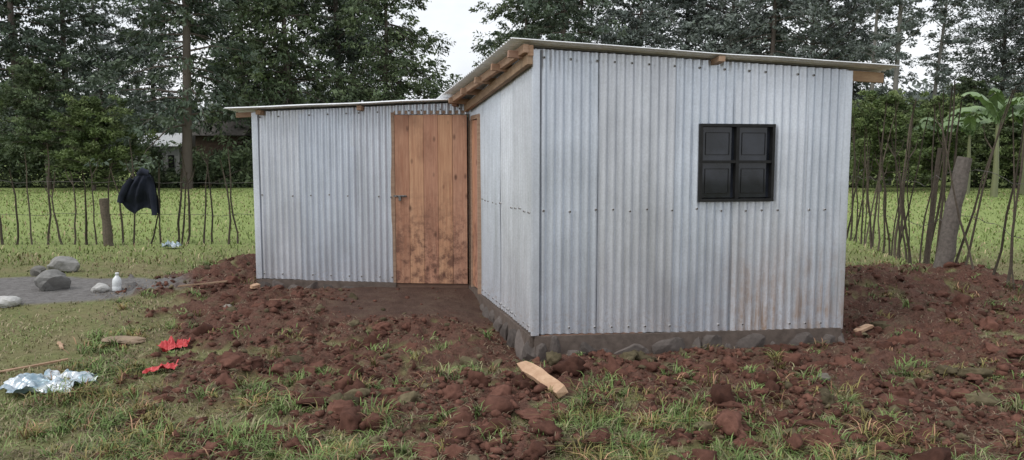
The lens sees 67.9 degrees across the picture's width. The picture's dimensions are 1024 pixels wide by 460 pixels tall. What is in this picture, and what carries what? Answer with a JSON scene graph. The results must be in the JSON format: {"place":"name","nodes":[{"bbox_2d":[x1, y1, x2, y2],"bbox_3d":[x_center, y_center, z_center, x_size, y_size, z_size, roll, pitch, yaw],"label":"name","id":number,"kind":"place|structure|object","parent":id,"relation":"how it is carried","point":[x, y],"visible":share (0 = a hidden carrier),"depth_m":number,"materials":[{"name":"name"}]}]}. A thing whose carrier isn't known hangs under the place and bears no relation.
{"place":"outdoors","nodes":[
{"label":"outdoors","id":0,"kind":"place"},
{"bbox_2d":[0,165,1023,459],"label":"ground","id":1,"kind":"structure","parent":0,"point":[462,305],"depth_m":7.37,"materials":[{"name":"soil"}]},
{"bbox_2d":[0,296,22,307],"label":"field stone","id":2,"kind":"object","parent":1,"relation":"on","point":[10,301],"visible":0.98,"depth_m":8.14,"materials":[{"name":"white stone"}]},
{"bbox_2d":[0,1,61,132],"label":"cypress tree","id":3,"kind":"object","parent":1,"relation":"on","point":[2,74],"visible":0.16,"depth_m":46.80,"materials":[{"name":"green plant"}]},
{"bbox_2d":[0,358,67,372],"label":"timber offcut","id":4,"kind":"object","parent":1,"relation":"on","point":[34,365],"visible":1,"depth_m":6.19,"materials":[{"name":"brown wood"}]},
{"bbox_2d":[30,265,45,275],"bbox_3d":[-6.287,0.560,10.089,0.173,0.179,0.138,3,6,28],"label":"field stone","id":5,"kind":"object","parent":1,"relation":"on","point":[37,270],"visible":0.69,"depth_m":10.05,"materials":[{"name":"grey stone"}]},
{"bbox_2d":[0,56,82,189],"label":"broadleaf tree","id":6,"kind":"object","parent":1,"relation":"on","point":[34,78],"visible":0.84,"depth_m":37.05,"materials":[{"name":"green plant"}]},
{"bbox_2d":[0,369,98,393],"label":"plastic sheet scrap","id":7,"kind":"object","parent":1,"relation":"on","point":[23,383],"visible":0.89,"depth_m":5.60,"materials":[{"name":"white plastic"}]},
{"bbox_2d":[34,269,70,290],"bbox_3d":[-5.482,0.614,9.018,0.374,0.293,0.319,3,6,29],"label":"field stone","id":8,"kind":"object","parent":1,"relation":"on","point":[51,280],"visible":0.89,"depth_m":8.94,"materials":[{"name":"grey stone"}]},
{"bbox_2d":[57,341,63,348],"bbox_3d":[-4.051,1.034,6.825,0.047,0.026,0.258,-4,7,-37],"label":"timber offcut","id":9,"kind":"object","parent":1,"relation":"on","point":[59,343],"visible":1,"depth_m":6.82,"materials":[{"name":"beige wood"}]},
{"bbox_2d":[46,256,79,272],"bbox_3d":[-6.156,0.471,10.434,0.408,0.232,0.263,-2,6,-23],"label":"field stone","id":10,"kind":"object","parent":1,"relation":"on","point":[67,264],"visible":0.94,"depth_m":10.35,"materials":[{"name":"grey stone"}]},
{"bbox_2d":[0,0,148,182],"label":"cypress tree","id":11,"kind":"object","parent":1,"relation":"on","point":[11,43],"visible":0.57,"depth_m":43.37,"materials":[{"name":"green plant"}]},
{"bbox_2d":[0,0,150,180],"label":"cypress tree","id":12,"kind":"object","parent":1,"relation":"on","point":[84,64],"visible":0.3,"depth_m":48.82,"materials":[{"name":"green plant"}]},
{"bbox_2d":[29,93,157,190],"bbox_3d":[-19.996,-4.151,37.121,5.485,5.040,5.453,-1,5,-15],"label":"broadleaf tree","id":13,"kind":"object","parent":1,"relation":"on","point":[87,139],"visible":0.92,"depth_m":36.28,"materials":[{"name":"green plant"}]},
{"bbox_2d":[91,283,109,292],"bbox_3d":[-4.800,0.678,8.845,0.213,0.137,0.163,0,5,0],"label":"field stone","id":14,"kind":"object","parent":1,"relation":"on","point":[100,287],"visible":0.94,"depth_m":8.80,"materials":[{"name":"white stone"}]},
{"bbox_2d":[49,1,160,166],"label":"cypress tree","id":15,"kind":"object","parent":1,"relation":"on","point":[107,37],"visible":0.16,"depth_m":58.68,"materials":[{"name":"green plant"}]},
{"bbox_2d":[99,198,113,245],"bbox_3d":[-7.274,-0.040,13.655,0.219,1.064,0.180,0,5,0],"label":"fence post","id":16,"kind":"object","parent":1,"relation":"on","point":[107,233],"visible":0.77,"depth_m":13.59,"materials":[{"name":"wood"}]},
{"bbox_2d":[112,272,121,291],"bbox_3d":[-4.623,0.606,8.894,0.100,0.217,0.100,3,5,0],"label":"plastic bottle","id":17,"kind":"object","parent":1,"relation":"on","point":[116,283],"visible":0.98,"depth_m":8.86,"materials":[{"name":"white plastic"}]},
{"bbox_2d":[101,336,145,344],"bbox_3d":[-3.523,1.000,6.916,0.393,0.067,0.244,0,5,0],"label":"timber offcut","id":18,"kind":"object","parent":1,"relation":"on","point":[124,340],"visible":0.88,"depth_m":6.85,"materials":[{"name":"beige wood"}]},
{"bbox_2d":[0,139,252,244],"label":"stick fence","id":19,"kind":"object","parent":1,"relation":"on","point":[189,214],"visible":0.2,"depth_m":13.83,"materials":[{"name":"brown wood"}]},
{"bbox_2d":[117,167,159,214],"bbox_3d":[-6.733,-0.701,13.706,0.707,0.861,0.321,0,5,0],"label":"jacket","id":20,"kind":"object","parent":19,"relation":"hanging from","point":[137,192],"visible":1,"depth_m":13.62,"materials":[{"name":"black fabric"}]},
{"bbox_2d":[0,122,253,187],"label":"hedge","id":21,"kind":"object","parent":1,"relation":"on","point":[11,156],"visible":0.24,"depth_m":40.43,"materials":[{"name":"green plant"}]},
{"bbox_2d":[71,0,210,140],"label":"cypress tree","id":22,"kind":"object","parent":1,"relation":"on","point":[153,85],"visible":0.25,"depth_m":59.97,"materials":[{"name":"green plant"}]},
{"bbox_2d":[142,359,178,372],"bbox_3d":[-2.788,1.086,6.031,0.268,0.081,0.214,-2,6,-24],"label":"red wrapper","id":23,"kind":"object","parent":1,"relation":"on","point":[164,366],"visible":1,"depth_m":5.99,"materials":[{"name":"red plastic"}]},
{"bbox_2d":[136,146,195,185],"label":"walls","id":24,"kind":"structure","parent":1,"relation":"on","point":[176,151],"depth_m":43.31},
{"bbox_2d":[154,153,174,166],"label":"door and window","id":25,"kind":"structure","parent":24,"relation":"attached to","point":[169,160],"depth_m":43.27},
{"bbox_2d":[140,133,195,146],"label":"roof","id":26,"kind":"structure","parent":24,"relation":"on","point":[176,137],"depth_m":43.93,"materials":[{"name":"silver metal"}]},
{"bbox_2d":[59,0,281,188],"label":"cypress tree","id":27,"kind":"object","parent":1,"relation":"on","point":[185,10],"visible":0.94,"depth_m":38.21,"materials":[{"name":"green plant"}]},
{"bbox_2d":[162,240,182,247],"bbox_3d":[-5.893,0.237,13.172,0.329,0.136,0.264,0,5,0],"label":"plastic sheet scrap","id":28,"kind":"object","parent":1,"relation":"on","point":[172,244],"visible":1,"depth_m":13.14,"materials":[{"name":"white plastic"}]},
{"bbox_2d":[156,336,189,352],"bbox_3d":[-3.015,1.019,6.775,0.280,0.119,0.209,0,5,0],"label":"red wrapper","id":29,"kind":"object","parent":1,"relation":"on","point":[168,345],"visible":0.98,"depth_m":6.76,"materials":[{"name":"red plastic"}]},
{"bbox_2d":[178,280,227,286],"bbox_3d":[-3.654,0.634,8.973,0.622,0.090,0.034,0,5,5],"label":"timber offcut","id":30,"kind":"object","parent":1,"relation":"on","point":[203,283],"visible":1,"depth_m":8.96,"materials":[{"name":"brown wood"}]},
{"bbox_2d":[192,120,251,185],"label":"wooden hut","id":31,"kind":"object","parent":1,"relation":"on","point":[209,144],"visible":0.17,"depth_m":43.25,"materials":[{"name":"wood"}]},
{"bbox_2d":[128,0,336,149],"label":"cypress tree","id":32,"kind":"object","parent":1,"relation":"on","point":[237,2],"visible":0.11,"depth_m":44.63,"materials":[{"name":"green plant"}]},
{"bbox_2d":[250,283,259,288],"bbox_3d":[-2.974,0.647,8.779,0.071,0.052,0.131,2,6,19],"label":"timber offcut","id":33,"kind":"object","parent":1,"relation":"on","point":[254,285],"visible":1,"depth_m":8.76,"materials":[{"name":"beige wood"}]},
{"bbox_2d":[129,0,385,188],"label":"cypress tree","id":34,"kind":"object","parent":1,"relation":"on","point":[269,86],"visible":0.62,"depth_m":41.85,"materials":[{"name":"green plant"}]},
{"bbox_2d":[262,0,434,103],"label":"cypress tree","id":35,"kind":"object","parent":1,"relation":"on","point":[340,50],"visible":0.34,"depth_m":48.27,"materials":[{"name":"green plant"}]},
{"bbox_2d":[291,0,406,102],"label":"cypress tree","id":36,"kind":"object","parent":1,"relation":"on","point":[331,22],"visible":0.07,"depth_m":63.76,"materials":[{"name":"green plant"}]},
{"bbox_2d":[307,0,462,102],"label":"cypress tree","id":37,"kind":"object","parent":1,"relation":"on","point":[407,65],"visible":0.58,"depth_m":44.35,"materials":[{"name":"green plant"}]},
{"bbox_2d":[0,188,1023,265],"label":"pasture grass","id":38,"kind":"structure","parent":1,"relation":"on","point":[68,191],"depth_m":19.10,"materials":[{"name":"green plant"}]},
{"bbox_2d":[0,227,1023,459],"bbox_3d":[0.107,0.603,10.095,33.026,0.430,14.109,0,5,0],"label":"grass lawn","id":39,"kind":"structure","parent":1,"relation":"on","point":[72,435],"depth_m":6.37,"materials":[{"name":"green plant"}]},
{"bbox_2d":[0,254,1023,459],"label":"grass tufts","id":40,"kind":"object","parent":39,"relation":"on","point":[84,387],"visible":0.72,"depth_m":4.88,"materials":[{"name":"green plant"}]},
{"bbox_2d":[0,255,1023,459],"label":"dry grass litter","id":41,"kind":"object","parent":1,"relation":"on","point":[468,452],"visible":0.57,"depth_m":5.18,"materials":[{"name":"beige plant"}]},
{"bbox_2d":[0,12,1023,171],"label":"distant tree mass","id":42,"kind":"object","parent":1,"relation":"on","point":[919,84],"visible":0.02,"depth_m":83.39,"materials":[{"name":"green plant"}]},
{"bbox_2d":[457,0,590,81],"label":"cypress tree","id":43,"kind":"object","parent":1,"relation":"on","point":[510,15],"visible":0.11,"depth_m":48.79,"materials":[{"name":"green plant"}]},
{"bbox_2d":[517,361,567,398],"bbox_3d":[0.209,1.080,5.540,0.118,0.159,0.537,-4,6,-34],"label":"timber offcut","id":44,"kind":"object","parent":1,"relation":"on","point":[536,373],"visible":0.95,"depth_m":5.49,"materials":[{"name":"beige wood"}]},
{"bbox_2d":[478,0,627,51],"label":"cypress tree","id":45,"kind":"object","parent":1,"relation":"on","point":[562,22],"visible":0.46,"depth_m":44.95,"materials":[{"name":"green plant"}]},
{"bbox_2d":[223,37,901,361],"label":"corrugated iron shed","id":46,"kind":"structure","parent":1,"relation":"on","point":[566,198],"depth_m":6.78,"materials":[{"name":"metal"}]},
{"bbox_2d":[394,115,467,283],"bbox_3d":[-0.968,-0.362,9.120,0.870,2.026,0.027,0,5,4],"label":"wing door","id":47,"kind":"structure","parent":46,"relation":"in","point":[431,165],"depth_m":9.11,"materials":[{"name":"brown wood"}]},
{"bbox_2d":[472,120,477,287],"bbox_3d":[-0.404,-0.295,8.795,0.025,1.942,0.429,-1,5,-15],"label":"side door","id":48,"kind":"structure","parent":46,"relation":"in","point":[474,123],"depth_m":8.86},
{"bbox_2d":[702,127,769,197],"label":"window panes","id":49,"kind":"structure","parent":46,"relation":"in","point":[714,175],"depth_m":6.71,"materials":[{"name":"black glass"}]},
{"bbox_2d":[698,123,775,201],"bbox_3d":[1.972,-0.590,6.686,0.697,0.680,0.060,-1,5,-9],"label":"window frame","id":50,"kind":"structure","parent":46,"relation":"in","point":[735,161],"depth_m":6.67,"materials":[{"name":"black paint"}]},
{"bbox_2d":[115,255,1023,459],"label":"soil clods","id":51,"kind":"object","parent":1,"relation":"on","point":[346,409],"visible":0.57,"depth_m":5.33,"materials":[{"name":"brown soil"}]},
{"bbox_2d":[853,324,873,332],"bbox_3d":[3.317,0.934,7.182,0.243,0.066,0.070,-3,6,-33],"label":"timber offcut","id":52,"kind":"object","parent":51,"relation":"on","point":[864,328],"visible":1,"depth_m":7.16,"materials":[{"name":"beige wood"}]},
{"bbox_2d":[115,256,1023,459],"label":"soil crumbs","id":53,"kind":"object","parent":1,"relation":"on","point":[798,390],"visible":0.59,"depth_m":5.35,"materials":[{"name":"brown soil"}]},
{"bbox_2d":[529,0,652,43],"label":"cypress tree","id":54,"kind":"object","parent":1,"relation":"on","point":[592,8],"visible":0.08,"depth_m":53.74,"materials":[{"name":"green plant"}]},
{"bbox_2d":[569,0,711,49],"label":"cypress tree","id":55,"kind":"object","parent":1,"relation":"on","point":[637,37],"visible":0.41,"depth_m":51.80,"materials":[{"name":"green plant"}]},
{"bbox_2d":[619,0,756,52],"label":"cypress tree","id":56,"kind":"object","parent":1,"relation":"on","point":[674,4],"visible":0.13,"depth_m":54.67,"materials":[{"name":"green plant"}]},
{"bbox_2d":[594,0,857,61],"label":"cypress tree","id":57,"kind":"object","parent":1,"relation":"on","point":[721,5],"visible":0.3,"depth_m":52.91,"materials":[{"name":"green plant"}]},
{"bbox_2d":[690,0,863,59],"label":"cypress tree","id":58,"kind":"object","parent":1,"relation":"on","point":[773,32],"visible":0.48,"depth_m":50.87,"materials":[{"name":"green plant"}]},
{"bbox_2d":[703,0,936,106],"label":"cypress tree","id":59,"kind":"object","parent":1,"relation":"on","point":[848,12],"visible":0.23,"depth_m":57.51,"materials":[{"name":"green plant"}]},
{"bbox_2d":[818,373,830,380],"bbox_3d":[2.350,1.114,5.724,0.114,0.070,0.089,0,5,0],"label":"field stone","id":60,"kind":"object","parent":1,"relation":"on","point":[824,376],"visible":0.59,"depth_m":5.70,"materials":[{"name":"grey stone"}]},
{"bbox_2d":[798,0,927,168],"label":"cypress tree","id":61,"kind":"object","parent":1,"relation":"on","point":[858,84],"visible":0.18,"depth_m":59.61,"materials":[{"name":"green plant"}]},
{"bbox_2d":[834,0,919,177],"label":"eucalyptus tree","id":62,"kind":"object","parent":1,"relation":"on","point":[867,49],"visible":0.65,"depth_m":47.33,"materials":[{"name":"green plant"}]},
{"bbox_2d":[849,87,935,191],"bbox_3d":[17.162,-4.123,36.074,5.112,5.190,5.142,0,5,-3],"label":"broadleaf tree","id":63,"kind":"object","parent":1,"relation":"on","point":[870,116],"visible":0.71,"depth_m":35.13,"materials":[{"name":"green plant"}]},
{"bbox_2d":[868,0,948,184],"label":"eucalyptus tree","id":64,"kind":"object","parent":1,"relation":"on","point":[906,25],"visible":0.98,"depth_m":42.67,"materials":[{"name":"green plant"}]},
{"bbox_2d":[923,148,941,263],"bbox_3d":[6.032,-0.226,10.928,0.193,1.905,0.081,0,5,0],"label":"fence post","id":65,"kind":"object","parent":1,"relation":"on","point":[933,197],"visible":0.66,"depth_m":10.89,"materials":[{"name":"wood"}]},
{"bbox_2d":[846,80,1023,292],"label":"stick fence","id":66,"kind":"object","parent":1,"relation":"on","point":[900,227],"visible":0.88,"depth_m":10.85,"materials":[{"name":"brown wood"}]},
{"bbox_2d":[849,95,1021,188],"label":"hedge","id":67,"kind":"object","parent":1,"relation":"on","point":[974,166],"visible":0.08,"depth_m":40.39,"materials":[{"name":"green plant"}]},
{"bbox_2d":[894,91,984,186],"bbox_3d":[20.651,-4.259,37.563,5.142,5.168,5.112,1,5,8],"label":"broadleaf tree","id":68,"kind":"object","parent":1,"relation":"on","point":[925,161],"visible":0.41,"depth_m":37.01,"materials":[{"name":"green plant"}]},
{"bbox_2d":[914,117,965,191],"bbox_3d":[20.253,-3.567,35.995,2.508,3.665,2.111,-4,7,-40],"label":"banana plant","id":69,"kind":"object","parent":1,"relation":"on","point":[929,126],"visible":0.4,"depth_m":35.81,"materials":[{"name":"green plant"}]},
{"bbox_2d":[933,156,972,267],"bbox_3d":[5.469,-0.113,9.480,0.440,1.613,0.210,0,5,0],"label":"fence post","id":70,"kind":"object","parent":1,"relation":"on","point":[947,242],"visible":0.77,"depth_m":9.41,"materials":[{"name":"grey wood"}]},
{"bbox_2d":[896,0,1010,176],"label":"eucalyptus tree","id":71,"kind":"object","parent":1,"relation":"on","point":[940,54],"visible":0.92,"depth_m":50.62,"materials":[{"name":"green plant"}]},
{"bbox_2d":[900,0,1023,178],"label":"cypress tree","id":72,"kind":"object","parent":1,"relation":"on","point":[990,4],"visible":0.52,"depth_m":54.77,"materials":[{"name":"green plant"}]},
{"bbox_2d":[939,113,992,194],"bbox_3d":[19.839,-3.297,33.028,2.339,3.700,2.141,-4,7,-38],"label":"banana plant","id":73,"kind":"object","parent":1,"relation":"on","point":[969,126],"visible":0.77,"depth_m":32.69,"materials":[{"name":"green plant"}]},
{"bbox_2d":[931,75,1002,180],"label":"broadleaf tree","id":74,"kind":"object","parent":1,"relation":"on","point":[964,87],"visible":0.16,"depth_m":45.43,"materials":[{"name":"green plant"}]},
{"bbox_2d":[945,87,1023,196],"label":"banana plant","id":75,"kind":"object","parent":1,"relation":"on","point":[995,105],"visible":0.91,"depth_m":30.74,"materials":[{"name":"green plant"}]},
{"bbox_2d":[949,0,1023,106],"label":"cypress tree","id":76,"kind":"object","parent":1,"relation":"on","point":[1001,72],"visible":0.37,"depth_m":52.20,"materials":[{"name":"green plant"}]},
{"bbox_2d":[972,92,1023,187],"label":"broadleaf tree","id":77,"kind":"object","parent":1,"relation":"on","point":[1008,153],"visible":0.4,"depth_m":39.59,"materials":[{"name":"green plant"}]},
{"bbox_2d":[981,10,1023,89],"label":"cypress tree","id":78,"kind":"object","parent":1,"relation":"on","point":[1010,62],"visible":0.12,"depth_m":57.51,"materials":[{"name":"green plant"}]},
{"bbox_2d":[1003,122,1022,138],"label":"broadleaf tree","id":79,"kind":"object","parent":1,"relation":"on","point":[1015,124],"visible":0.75,"depth_m":38.31,"materials":[{"name":"green plant"}]},
{"bbox_2d":[1004,99,1023,194],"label":"banana plant","id":80,"kind":"object","parent":1,"relation":"on","point":[1019,115],"visible":0.4,"depth_m":32.80,"materials":[{"name":"green plant"}]},
{"bbox_2d":[0,0,1023,106],"label":"sky","id":81,"kind":"structure","parent":0,"point":[451,17],"materials":[{"name":"white"}]}
]}

